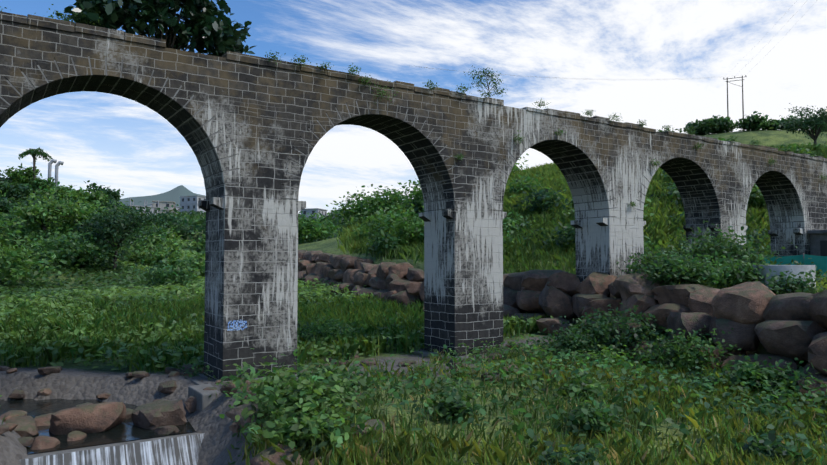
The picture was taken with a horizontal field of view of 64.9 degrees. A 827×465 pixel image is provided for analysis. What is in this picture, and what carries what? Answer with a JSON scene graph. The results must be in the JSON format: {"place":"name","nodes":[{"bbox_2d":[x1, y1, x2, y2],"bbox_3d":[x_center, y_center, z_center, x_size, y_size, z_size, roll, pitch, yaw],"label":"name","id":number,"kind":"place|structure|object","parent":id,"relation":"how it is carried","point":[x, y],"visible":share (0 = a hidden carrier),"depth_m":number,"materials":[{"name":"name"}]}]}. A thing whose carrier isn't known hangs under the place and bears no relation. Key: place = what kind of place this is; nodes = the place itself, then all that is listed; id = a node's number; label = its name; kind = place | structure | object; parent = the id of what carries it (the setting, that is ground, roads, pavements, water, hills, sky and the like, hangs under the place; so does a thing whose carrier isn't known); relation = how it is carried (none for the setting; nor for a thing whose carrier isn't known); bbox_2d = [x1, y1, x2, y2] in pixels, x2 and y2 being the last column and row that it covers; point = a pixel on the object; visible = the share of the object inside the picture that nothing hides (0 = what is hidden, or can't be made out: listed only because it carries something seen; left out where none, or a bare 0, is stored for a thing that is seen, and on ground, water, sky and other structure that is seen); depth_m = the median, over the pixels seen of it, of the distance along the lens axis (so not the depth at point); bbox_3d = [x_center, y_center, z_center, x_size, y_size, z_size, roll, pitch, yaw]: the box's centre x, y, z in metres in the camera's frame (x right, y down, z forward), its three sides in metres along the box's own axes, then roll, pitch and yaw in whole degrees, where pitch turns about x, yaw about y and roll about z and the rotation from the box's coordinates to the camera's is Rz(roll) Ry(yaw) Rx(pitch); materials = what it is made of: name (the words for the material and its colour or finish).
{"place":"outdoors","nodes":[
{"label":"outdoors","id":0,"kind":"place"},
{"bbox_2d":[0,398,196,453],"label":"stream water","id":1,"kind":"structure","parent":0,"point":[127,430],"depth_m":14.15,"materials":[{"name":"black liquid"}]},
{"bbox_2d":[117,185,204,206],"bbox_3d":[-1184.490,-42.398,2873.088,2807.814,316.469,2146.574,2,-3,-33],"label":"mountain","id":2,"kind":"structure","parent":0,"point":[174,194],"depth_m":2630.03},
{"bbox_2d":[0,130,826,464],"bbox_3d":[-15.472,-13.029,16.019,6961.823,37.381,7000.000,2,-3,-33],"label":"ground","id":3,"kind":"structure","parent":0,"point":[36,292],"depth_m":17.31,"materials":[{"name":"green plant"}]},
{"bbox_2d":[18,147,52,192],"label":"palm","id":4,"kind":"object","parent":3,"relation":"on","point":[37,152],"depth_m":121.20,"materials":[{"name":"green plant"}]},
{"bbox_2d":[48,159,63,185],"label":"chimney pipes","id":5,"kind":"object","parent":3,"relation":"on","point":[51,162],"visible":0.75,"depth_m":128.10,"materials":[{"name":"silver metal"}]},
{"bbox_2d":[127,198,159,214],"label":"house","id":6,"kind":"structure","parent":3,"relation":"on","point":[152,208],"depth_m":229.06,"materials":[{"name":"grey"}]},
{"bbox_2d":[152,201,175,212],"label":"house","id":7,"kind":"structure","parent":3,"relation":"on","point":[162,204],"depth_m":241.32,"materials":[{"name":"grey paint"}]},
{"bbox_2d":[179,195,205,217],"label":"house","id":8,"kind":"structure","parent":3,"relation":"on","point":[186,203],"depth_m":257.74,"materials":[{"name":"grey paint"}]},
{"bbox_2d":[182,198,205,215],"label":"house windows","id":9,"kind":"structure","parent":8,"relation":"in","point":[188,207],"depth_m":257.62,"materials":[{"name":"grey glass"}]},
{"bbox_2d":[25,348,503,458],"bbox_3d":[-3.497,4.912,15.773,17.600,2.450,6.700,2,-3,-33],"label":"concrete weir","id":10,"kind":"object","parent":3,"relation":"on","point":[204,400],"visible":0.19,"depth_m":14.87,"materials":[{"name":"grey concrete"}]},
{"bbox_2d":[20,433,204,464],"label":"waterfall","id":11,"kind":"structure","parent":10,"relation":"on","point":[182,450],"depth_m":12.98,"materials":[{"name":"white liquid"}]},
{"bbox_2d":[0,343,578,464],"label":"stream rocks","id":12,"kind":"object","parent":3,"relation":"on","point":[81,421],"visible":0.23,"depth_m":14.05,"materials":[{"name":"brown stone"}]},
{"bbox_2d":[300,208,327,218],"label":"house","id":13,"kind":"structure","parent":3,"relation":"on","point":[309,210],"depth_m":238.92,"materials":[{"name":"grey paint"}]},
{"bbox_2d":[0,20,826,381],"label":"viaduct wall","id":14,"kind":"structure","parent":3,"relation":"on","point":[266,116],"depth_m":18.56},
{"bbox_2d":[55,0,254,56],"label":"tree","id":15,"kind":"object","parent":14,"relation":"on","point":[209,27],"visible":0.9,"depth_m":16.56,"materials":[{"name":"green plant"}]},
{"bbox_2d":[227,320,246,330],"bbox_3d":[-4.495,2.365,16.599,0.520,0.270,0.001,2,-3,-33],"label":"graffiti","id":16,"kind":"object","parent":14,"relation":"attached to","point":[240,325],"visible":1,"depth_m":16.60,"materials":[{"name":"paint"}]},
{"bbox_2d":[0,56,808,228],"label":"arch mortar","id":17,"kind":"object","parent":14,"relation":"on","point":[116,83],"visible":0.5,"depth_m":20.74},
{"bbox_2d":[0,11,826,235],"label":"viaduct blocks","id":18,"kind":"structure","parent":14,"relation":"on","point":[18,81],"depth_m":20.04,"materials":[{"name":"grey stone"}]},
{"bbox_2d":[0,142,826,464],"bbox_3d":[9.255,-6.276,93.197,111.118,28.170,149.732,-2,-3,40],"label":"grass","id":19,"kind":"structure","parent":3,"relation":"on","point":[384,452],"depth_m":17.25,"materials":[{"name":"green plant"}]},
{"bbox_2d":[298,250,826,404],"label":"boulder wall","id":20,"kind":"structure","parent":3,"relation":"on","point":[789,327],"depth_m":20.20,"materials":[{"name":"brown stone"}]},
{"bbox_2d":[723,76,746,118],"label":"power pole","id":21,"kind":"object","parent":3,"relation":"on","point":[727,81],"visible":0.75,"depth_m":155.76,"materials":[{"name":"grey wood"}]},
{"bbox_2d":[752,265,815,291],"bbox_3d":[12.177,1.573,21.392,1.800,1.000,1.800,2,-3,-33],"label":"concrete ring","id":22,"kind":"object","parent":3,"relation":"on","point":[796,269],"visible":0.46,"depth_m":20.67,"materials":[{"name":"grey concrete"}]},
{"bbox_2d":[761,254,826,279],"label":"shade net fence","id":23,"kind":"object","parent":3,"relation":"on","point":[820,262],"visible":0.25,"depth_m":28.51,"materials":[{"name":"teal fabric"}]},
{"bbox_2d":[807,230,826,255],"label":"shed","id":24,"kind":"structure","parent":3,"relation":"on","point":[817,237],"depth_m":32.44,"materials":[{"name":"concrete"}]},
{"bbox_2d":[820,240,826,255],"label":"shed door","id":25,"kind":"structure","parent":24,"relation":"in","point":[823,248],"depth_m":32.16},
{"bbox_2d":[0,0,826,206],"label":"plant wall","id":26,"kind":"structure","parent":0,"point":[540,104],"depth_m":20.66,"materials":[{"name":"green plant"}]},
{"bbox_2d":[0,0,826,214],"label":"sky","id":27,"kind":"structure","parent":0,"point":[117,142],"materials":[{"name":"blue"}]},
{"bbox_2d":[417,3,812,79],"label":"power line","id":28,"kind":"object","parent":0,"point":[610,79],"visible":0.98,"depth_m":130.86,"materials":[{"name":"grey metal"}]}
]}

